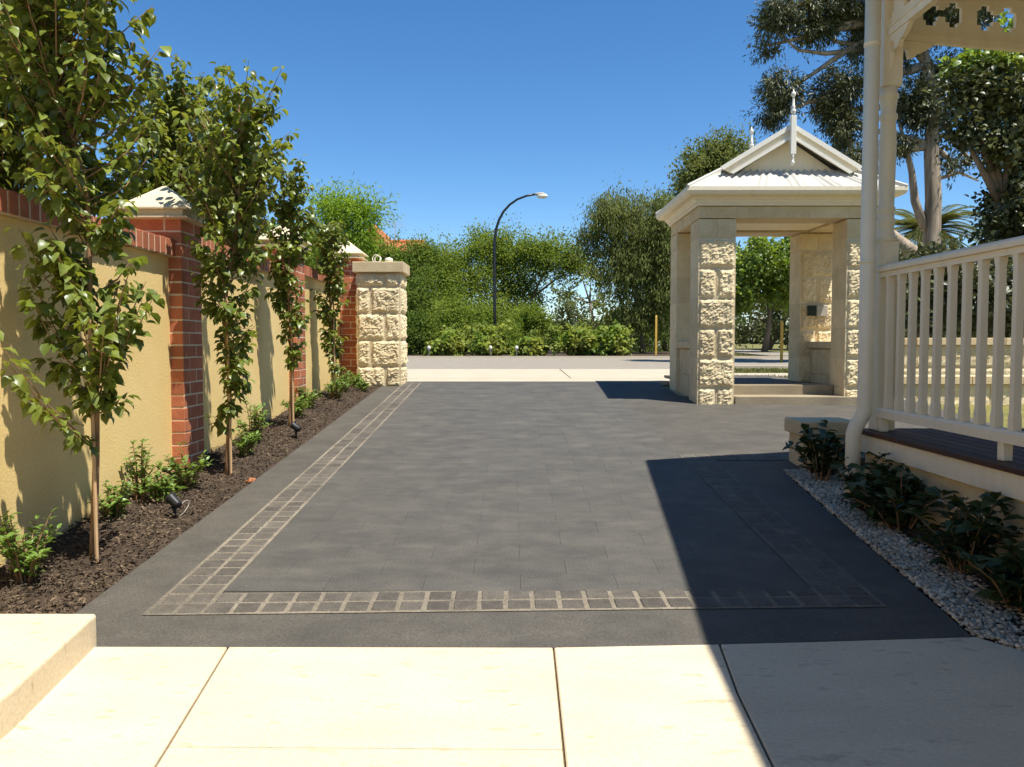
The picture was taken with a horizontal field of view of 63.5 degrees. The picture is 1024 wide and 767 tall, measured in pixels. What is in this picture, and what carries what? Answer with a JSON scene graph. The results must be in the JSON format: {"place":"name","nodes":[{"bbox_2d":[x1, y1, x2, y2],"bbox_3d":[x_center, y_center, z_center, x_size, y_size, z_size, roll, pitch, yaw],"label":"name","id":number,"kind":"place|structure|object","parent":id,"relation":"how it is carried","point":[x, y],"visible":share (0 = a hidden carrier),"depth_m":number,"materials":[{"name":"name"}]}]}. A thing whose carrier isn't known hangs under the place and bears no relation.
{"place":"outdoors","nodes":[
{"label":"outdoors","id":0,"kind":"place"},
{"bbox_2d":[0,637,1023,766],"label":"paving","id":1,"kind":"structure","parent":0,"point":[944,702],"depth_m":2.50,"materials":[{"name":"beige concrete"}]},
{"bbox_2d":[0,614,96,739],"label":"stone step","id":2,"kind":"object","parent":1,"relation":"on","point":[42,656],"visible":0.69,"depth_m":2.68,"materials":[{"name":"stone"}]},
{"bbox_2d":[22,0,1012,342],"label":"sky","id":3,"kind":"structure","parent":0,"point":[464,110],"materials":[{"name":"blue"}]},
{"bbox_2d":[407,369,669,377],"bbox_3d":[0.850,-0.148,13.877,5.700,0.083,3.265,0,3,0],"label":"crossover","id":4,"kind":"object","parent":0,"point":[536,373],"visible":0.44,"depth_m":13.75,"materials":[{"name":"concrete"}]},
{"bbox_2d":[407,351,669,355],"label":"garden soil","id":5,"kind":"structure","parent":0,"point":[661,353],"depth_m":25.64,"materials":[{"name":"brown soil"}]},
{"bbox_2d":[331,226,449,350],"bbox_3d":[-4.428,-3.254,28.591,4.807,4.529,4.436,0,3,0],"label":"hedge tree","id":6,"kind":"object","parent":5,"relation":"on","point":[416,287],"visible":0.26,"depth_m":28.05,"materials":[{"name":"green plant"}]},
{"bbox_2d":[406,302,440,354],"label":"rounded bush","id":7,"kind":"object","parent":5,"relation":"on","point":[415,339],"visible":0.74,"depth_m":25.28,"materials":[{"name":"green plant"}]},
{"bbox_2d":[421,323,473,355],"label":"flowering bush","id":8,"kind":"object","parent":5,"relation":"on","point":[449,343],"visible":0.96,"depth_m":23.26,"materials":[{"name":"green plant"}]},
{"bbox_2d":[407,288,501,352],"bbox_3d":[-1.951,-1.965,26.209,2.924,2.236,3.343,2,4,38],"label":"rounded bush","id":9,"kind":"object","parent":5,"relation":"on","point":[457,313],"visible":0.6,"depth_m":26.12,"materials":[{"name":"green plant"}]},
{"bbox_2d":[396,217,527,351],"bbox_3d":[-1.936,-3.625,29.908,5.093,5.105,5.225,0,3,0],"label":"hedge tree","id":10,"kind":"object","parent":5,"relation":"on","point":[454,268],"visible":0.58,"depth_m":29.57,"materials":[{"name":"green plant"}]},
{"bbox_2d":[461,318,511,355],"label":"flowering bush","id":11,"kind":"object","parent":5,"relation":"on","point":[483,340],"visible":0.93,"depth_m":23.27,"materials":[{"name":"green plant"}]},
{"bbox_2d":[493,192,547,325],"bbox_3d":[0.230,-3.123,23.875,1.588,4.740,0.180,0,3,0],"label":"street lamp","id":12,"kind":"object","parent":5,"relation":"on","point":[542,195],"visible":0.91,"depth_m":23.80,"materials":[{"name":"grey metal"}]},
{"bbox_2d":[464,211,591,343],"bbox_3d":[0.085,-3.676,29.790,5.102,5.209,4.607,-2,4,-39],"label":"hedge tree","id":13,"kind":"object","parent":5,"relation":"on","point":[544,256],"visible":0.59,"depth_m":29.82,"materials":[{"name":"green plant"}]},
{"bbox_2d":[487,299,569,353],"bbox_3d":[0.191,-1.879,26.512,2.085,2.047,3.332,2,4,41],"label":"rounded bush","id":14,"kind":"object","parent":5,"relation":"on","point":[525,322],"visible":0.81,"depth_m":26.55,"materials":[{"name":"green plant"}]},
{"bbox_2d":[508,328,550,355],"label":"flowering bush","id":15,"kind":"object","parent":5,"relation":"on","point":[534,344],"visible":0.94,"depth_m":23.34,"materials":[{"name":"green plant"}]},
{"bbox_2d":[544,319,596,355],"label":"flowering bush","id":16,"kind":"object","parent":5,"relation":"on","point":[571,338],"visible":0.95,"depth_m":23.23,"materials":[{"name":"green plant"}]},
{"bbox_2d":[576,325,613,355],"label":"flowering bush","id":17,"kind":"object","parent":5,"relation":"on","point":[596,348],"visible":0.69,"depth_m":23.20,"materials":[{"name":"green plant"}]},
{"bbox_2d":[591,319,636,355],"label":"flowering bush","id":18,"kind":"object","parent":5,"relation":"on","point":[619,341],"visible":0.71,"depth_m":23.28,"materials":[{"name":"green plant"}]},
{"bbox_2d":[558,169,673,353],"bbox_3d":[4.072,-3.859,26.780,5.167,6.011,3.621,0,3,0],"label":"weeping tree","id":19,"kind":"object","parent":5,"relation":"on","point":[631,261],"visible":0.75,"depth_m":26.39,"materials":[{"name":"green plant"}]},
{"bbox_2d":[590,190,670,351],"bbox_3d":[5.119,-4.135,30.620,5.096,6.086,3.540,-1,3,-26],"label":"weeping tree","id":20,"kind":"object","parent":5,"relation":"on","point":[664,344],"visible":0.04,"depth_m":30.31,"materials":[{"name":"green plant"}]},
{"bbox_2d":[655,315,656,354],"bbox_3d":[3.998,-1.345,22.962,0.052,1.099,0.052,0,3,0],"label":"marker post","id":21,"kind":"object","parent":5,"relation":"on","point":[655,334],"visible":1,"depth_m":22.94,"materials":[{"name":"yellow wood"}]},
{"bbox_2d":[75,382,1005,649],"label":"driveway","id":22,"kind":"structure","parent":0,"point":[552,515],"depth_m":4.22,"materials":[{"name":"stone"}]},
{"bbox_2d":[406,358,787,369],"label":"road","id":23,"kind":"structure","parent":0,"point":[538,363],"depth_m":18.22,"materials":[{"name":"concrete"}]},
{"bbox_2d":[632,344,788,355],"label":"side street","id":24,"kind":"structure","parent":0,"point":[743,351],"depth_m":26.22,"materials":[{"name":"grey asphalt"}]},
{"bbox_2d":[734,351,787,377],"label":"grass","id":25,"kind":"structure","parent":0,"point":[762,370],"depth_m":14.47,"materials":[{"name":"green plant"}]},
{"bbox_2d":[734,373,787,376],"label":"footpath","id":26,"kind":"structure","parent":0,"point":[777,374],"depth_m":13.50,"materials":[{"name":"concrete"}]},
{"bbox_2d":[508,343,1023,480],"bbox_3d":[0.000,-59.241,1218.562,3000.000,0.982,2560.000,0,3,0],"label":"ground","id":27,"kind":"structure","parent":0,"point":[775,348],"depth_m":9.47,"materials":[{"name":"green plant"}]},
{"bbox_2d":[0,3,101,207],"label":"pear tree","id":28,"kind":"object","parent":27,"relation":"on","point":[11,123],"visible":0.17,"depth_m":5.11,"materials":[{"name":"green plant"}]},
{"bbox_2d":[118,186,206,471],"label":"brick pier","id":29,"kind":"structure","parent":27,"relation":"on","point":[164,211],"depth_m":5.69,"materials":[{"name":"red brick"}]},
{"bbox_2d":[82,54,253,246],"bbox_3d":[-3.040,-1.183,7.393,1.527,3.438,1.133,0,3,0],"label":"pear tree","id":30,"kind":"object","parent":27,"relation":"on","point":[167,156],"visible":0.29,"depth_m":7.13,"materials":[{"name":"green plant"}]},
{"bbox_2d":[0,187,342,566],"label":"boundary wall","id":31,"kind":"structure","parent":27,"relation":"on","point":[43,474],"depth_m":4.88,"materials":[{"name":"beige paint"}]},
{"bbox_2d":[0,382,379,613],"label":"bark mulch","id":32,"kind":"object","parent":27,"relation":"on","point":[75,585],"visible":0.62,"depth_m":4.30,"materials":[{"name":"brown wood"}]},
{"bbox_2d":[0,507,61,582],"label":"shrub","id":33,"kind":"object","parent":32,"relation":"on","point":[12,551],"visible":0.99,"depth_m":3.59,"materials":[{"name":"green plant"}]},
{"bbox_2d":[0,0,174,562],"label":"pear tree","id":34,"kind":"object","parent":32,"relation":"on","point":[45,48],"visible":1,"depth_m":3.75,"materials":[{"name":"green plant"}]},
{"bbox_2d":[87,475,136,518],"bbox_3d":[-2.201,0.653,4.576,0.237,0.282,0.288,0,3,0],"label":"shrub","id":35,"kind":"object","parent":32,"relation":"on","point":[117,505],"visible":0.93,"depth_m":4.57,"materials":[{"name":"green plant"}]},
{"bbox_2d":[119,439,160,499],"bbox_3d":[-2.229,0.540,4.971,0.200,0.413,0.216,2,3,33],"label":"shrub","id":36,"kind":"object","parent":32,"relation":"on","point":[140,473],"visible":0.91,"depth_m":4.97,"materials":[{"name":"green plant"}]},
{"bbox_2d":[138,466,187,501],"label":"shrub","id":37,"kind":"object","parent":32,"relation":"on","point":[160,489],"visible":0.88,"depth_m":4.91,"materials":[{"name":"green plant"}]},
{"bbox_2d":[165,493,189,517],"bbox_3d":[-1.879,0.697,4.702,0.099,0.168,0.162,2,3,30],"label":"garden spotlight","id":38,"kind":"object","parent":32,"relation":"on","point":[173,501],"visible":0.99,"depth_m":4.64,"materials":[{"name":"black metal"}]},
{"bbox_2d":[156,442,213,489],"bbox_3d":[-2.077,0.544,5.263,0.362,0.340,0.334,-1,3,-17],"label":"shrub","id":39,"kind":"object","parent":32,"relation":"on","point":[179,480],"visible":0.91,"depth_m":5.24,"materials":[{"name":"green plant"}]},
{"bbox_2d":[167,58,300,475],"bbox_3d":[-1.856,-0.687,5.610,0.742,2.886,0.730,3,4,45],"label":"pear tree","id":40,"kind":"object","parent":32,"relation":"on","point":[246,180],"visible":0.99,"depth_m":5.56,"materials":[{"name":"green plant"}]},
{"bbox_2d":[232,427,260,455],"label":"shrub","id":41,"kind":"object","parent":32,"relation":"on","point":[249,443],"visible":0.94,"depth_m":6.26,"materials":[{"name":"green plant"}]},
{"bbox_2d":[244,478,255,482],"bbox_3d":[-1.765,0.653,5.580,0.070,0.033,0.042,0,3,0],"label":"terracotta shard","id":42,"kind":"object","parent":32,"relation":"on","point":[254,479],"visible":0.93,"depth_m":5.57,"materials":[{"name":"orange ceramic"}]},
{"bbox_2d":[236,397,271,442],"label":"shrub","id":43,"kind":"object","parent":32,"relation":"on","point":[255,424],"visible":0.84,"depth_m":6.76,"materials":[{"name":"green plant"}]},
{"bbox_2d":[261,155,319,426],"bbox_3d":[-2.026,-0.755,7.534,0.551,2.578,0.433,0,3,0],"label":"pear tree","id":44,"kind":"object","parent":32,"relation":"on","point":[287,214],"visible":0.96,"depth_m":7.50,"materials":[{"name":"green plant"}]},
{"bbox_2d":[280,393,310,417],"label":"shrub","id":45,"kind":"object","parent":32,"relation":"on","point":[298,408],"visible":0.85,"depth_m":8.14,"materials":[{"name":"green plant"}]},
{"bbox_2d":[290,422,300,438],"bbox_3d":[-1.863,0.412,7.130,0.099,0.168,0.067,1,3,20],"label":"garden spotlight","id":46,"kind":"object","parent":32,"relation":"on","point":[295,427],"visible":0.98,"depth_m":7.11,"materials":[{"name":"black metal"}]},
{"bbox_2d":[295,386,324,408],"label":"shrub","id":47,"kind":"object","parent":32,"relation":"on","point":[309,396],"visible":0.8,"depth_m":8.76,"materials":[{"name":"green plant"}]},
{"bbox_2d":[307,218,350,396],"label":"pear tree","id":48,"kind":"object","parent":32,"relation":"on","point":[334,289],"visible":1,"depth_m":9.55,"materials":[{"name":"green plant"}]},
{"bbox_2d":[324,371,351,400],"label":"shrub","id":49,"kind":"object","parent":32,"relation":"on","point":[334,389],"visible":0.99,"depth_m":9.44,"materials":[{"name":"green plant"}]},
{"bbox_2d":[330,369,356,391],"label":"shrub","id":50,"kind":"object","parent":32,"relation":"on","point":[347,379],"visible":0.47,"depth_m":10.11,"materials":[{"name":"green plant"}]},
{"bbox_2d":[345,370,364,386],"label":"shrub","id":51,"kind":"object","parent":32,"relation":"on","point":[359,376],"visible":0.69,"depth_m":10.63,"materials":[{"name":"green plant"}]},
{"bbox_2d":[352,381,369,391],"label":"shrub","id":52,"kind":"object","parent":32,"relation":"on","point":[363,385],"visible":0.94,"depth_m":10.29,"materials":[{"name":"green plant"}]},
{"bbox_2d":[197,115,278,253],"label":"pear tree","id":53,"kind":"object","parent":27,"relation":"on","point":[259,226],"visible":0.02,"depth_m":8.95,"materials":[{"name":"green plant"}]},
{"bbox_2d":[255,226,311,407],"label":"brick pier","id":54,"kind":"structure","parent":27,"relation":"on","point":[300,371],"depth_m":8.76,"materials":[{"name":"red brick"}]},
{"bbox_2d":[251,216,328,268],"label":"tree","id":55,"kind":"object","parent":27,"relation":"on","point":[309,260],"visible":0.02,"depth_m":25.25,"materials":[{"name":"green plant"}]},
{"bbox_2d":[334,241,368,379],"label":"brick pier","id":56,"kind":"structure","parent":27,"relation":"on","point":[348,358],"depth_m":11.26,"materials":[{"name":"red brick"}]},
{"bbox_2d":[300,171,404,269],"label":"jacaranda tree","id":57,"kind":"object","parent":27,"relation":"on","point":[337,209],"visible":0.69,"depth_m":20.56,"materials":[{"name":"green plant"}]},
{"bbox_2d":[309,222,427,293],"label":"tiled house","id":58,"kind":"structure","parent":27,"relation":"on","point":[399,243],"depth_m":46.62,"materials":[{"name":"tile"}]},
{"bbox_2d":[352,262,409,386],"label":"gate pillar","id":59,"kind":"structure","parent":27,"relation":"on","point":[381,307],"depth_m":10.92,"materials":[{"name":"stone"}]},
{"bbox_2d":[385,258,392,261],"bbox_3d":[-1.630,-1.635,10.953,0.110,0.062,0.107,0,3,0],"label":"junction cap","id":60,"kind":"object","parent":59,"relation":"on","point":[388,259],"visible":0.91,"depth_m":10.91,"materials":[{"name":"beige plastic"}]},
{"bbox_2d":[407,378,669,384],"bbox_3d":[0.385,-0.027,11.825,4.090,0.058,0.775,0,3,0],"label":"crossover","id":61,"kind":"object","parent":27,"relation":"on","point":[663,381],"visible":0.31,"depth_m":11.66,"materials":[{"name":"concrete"}]},
{"bbox_2d":[544,289,604,343],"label":"tree","id":62,"kind":"object","parent":27,"relation":"on","point":[570,310],"visible":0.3,"depth_m":74.31,"materials":[{"name":"green plant"}]},
{"bbox_2d":[546,242,628,331],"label":"tree","id":63,"kind":"object","parent":27,"relation":"on","point":[570,293],"visible":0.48,"depth_m":46.95,"materials":[{"name":"green plant"}]},
{"bbox_2d":[407,356,787,357],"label":"kerb","id":64,"kind":"structure","parent":27,"relation":"on","point":[574,356],"depth_m":21.99,"materials":[{"name":"grey concrete"}]},
{"bbox_2d":[659,117,760,203],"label":"olive tree","id":65,"kind":"object","parent":27,"relation":"on","point":[713,155],"visible":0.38,"depth_m":33.08,"materials":[{"name":"green plant"}]},
{"bbox_2d":[734,366,787,368],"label":"kerb","id":66,"kind":"structure","parent":27,"relation":"on","point":[784,367],"depth_m":15.40,"materials":[{"name":"grey concrete"}]},
{"bbox_2d":[734,239,788,349],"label":"street tree","id":67,"kind":"object","parent":27,"relation":"on","point":[759,320],"visible":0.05,"depth_m":32.65,"materials":[{"name":"green plant"}]},
{"bbox_2d":[735,237,790,351],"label":"street tree","id":68,"kind":"object","parent":27,"relation":"on","point":[763,264],"visible":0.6,"depth_m":26.35,"materials":[{"name":"green plant"}]},
{"bbox_2d":[521,302,1008,343],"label":"hedge","id":69,"kind":"object","parent":27,"relation":"on","point":[759,339],"visible":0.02,"depth_m":108.33,"materials":[{"name":"green plant"}]},
{"bbox_2d":[655,89,907,404],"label":"entry pavilion","id":70,"kind":"structure","parent":27,"relation":"on","point":[800,187],"depth_m":9.22,"materials":[{"name":"stone"}]},
{"bbox_2d":[807,305,827,315],"bbox_3d":[3.820,-0.909,10.348,0.240,0.140,0.050,0,3,0],"label":"intercom","id":71,"kind":"object","parent":70,"relation":"attached to","point":[819,310],"visible":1,"depth_m":10.33,"materials":[{"name":"grey glass"}]},
{"bbox_2d":[780,321,783,361],"bbox_3d":[6.186,-0.926,18.977,0.052,1.032,0.052,0,3,0],"label":"marker post","id":72,"kind":"object","parent":27,"relation":"on","point":[781,341],"visible":0.81,"depth_m":18.96,"materials":[{"name":"wood"}]},
{"bbox_2d":[784,417,850,468],"bbox_3d":[2.263,0.460,6.080,0.415,0.395,0.360,0,3,0],"label":"pedestal","id":73,"kind":"object","parent":27,"relation":"on","point":[793,427],"visible":0.43,"depth_m":5.98,"materials":[{"name":"stone"}]},
{"bbox_2d":[742,0,1010,336],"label":"gum tree","id":74,"kind":"object","parent":27,"relation":"on","point":[833,107],"visible":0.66,"depth_m":17.61,"materials":[{"name":"green plant"}]},
{"bbox_2d":[783,468,1023,650],"bbox_3d":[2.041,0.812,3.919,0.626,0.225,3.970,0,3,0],"label":"pebbles","id":75,"kind":"object","parent":27,"relation":"on","point":[890,546],"visible":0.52,"depth_m":3.76,"materials":[{"name":"grey gravel"}]},
{"bbox_2d":[782,419,863,480],"bbox_3d":[2.103,0.473,5.537,0.473,0.460,0.461,2,4,37],"label":"shrub","id":76,"kind":"object","parent":75,"relation":"on","point":[824,445],"visible":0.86,"depth_m":5.53,"materials":[{"name":"green plant"}]},
{"bbox_2d":[830,451,903,508],"bbox_3d":[2.075,0.588,4.807,0.441,0.397,0.574,1,3,24],"label":"shrub","id":77,"kind":"object","parent":75,"relation":"on","point":[880,469],"visible":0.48,"depth_m":4.83,"materials":[{"name":"green plant"}]},
{"bbox_2d":[842,463,959,531],"bbox_3d":[2.033,0.629,4.424,0.547,0.412,0.619,0,3,0],"label":"shrub","id":78,"kind":"object","parent":75,"relation":"on","point":[899,496],"visible":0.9,"depth_m":4.42,"materials":[{"name":"green plant"}]},
{"bbox_2d":[901,486,1023,574],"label":"shrub","id":79,"kind":"object","parent":75,"relation":"on","point":[980,538],"visible":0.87,"depth_m":3.72,"materials":[{"name":"green plant"}]},
{"bbox_2d":[948,537,1023,612],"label":"shrub","id":80,"kind":"object","parent":75,"relation":"on","point":[1005,576],"visible":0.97,"depth_m":3.33,"materials":[{"name":"green plant"}]},
{"bbox_2d":[844,0,1023,556],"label":"house verandah","id":81,"kind":"object","parent":27,"relation":"on","point":[965,457],"visible":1,"depth_m":4.78,"materials":[{"name":"beige paint"}]},
{"bbox_2d":[894,204,983,249],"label":"palm tree","id":82,"kind":"object","parent":27,"relation":"on","point":[908,222],"visible":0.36,"depth_m":20.52,"materials":[{"name":"green plant"}]},
{"bbox_2d":[896,230,1010,337],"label":"screen tree","id":83,"kind":"object","parent":27,"relation":"on","point":[934,248],"visible":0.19,"depth_m":14.09,"materials":[{"name":"green plant"}]},
{"bbox_2d":[903,375,1023,404],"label":"limestone wall","id":84,"kind":"structure","parent":27,"relation":"on","point":[1006,386],"depth_m":9.61,"materials":[{"name":"beige stone"}]},
{"bbox_2d":[904,338,1023,374],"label":"limestone wall","id":85,"kind":"structure","parent":27,"relation":"on","point":[1007,352],"depth_m":11.19,"materials":[{"name":"beige stone"}]},
{"bbox_2d":[913,52,1023,337],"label":"broadleaf tree","id":86,"kind":"object","parent":27,"relation":"on","point":[991,99],"visible":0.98,"depth_m":14.62,"materials":[{"name":"green plant"}]},
{"bbox_2d":[937,11,1023,115],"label":"broadleaf tree","id":87,"kind":"object","parent":27,"relation":"on","point":[976,55],"visible":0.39,"depth_m":14.71,"materials":[{"name":"green plant"}]},
{"bbox_2d":[958,239,1023,337],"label":"screen tree","id":88,"kind":"object","parent":27,"relation":"on","point":[1009,289],"visible":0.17,"depth_m":14.19,"materials":[{"name":"green plant"}]}
]}

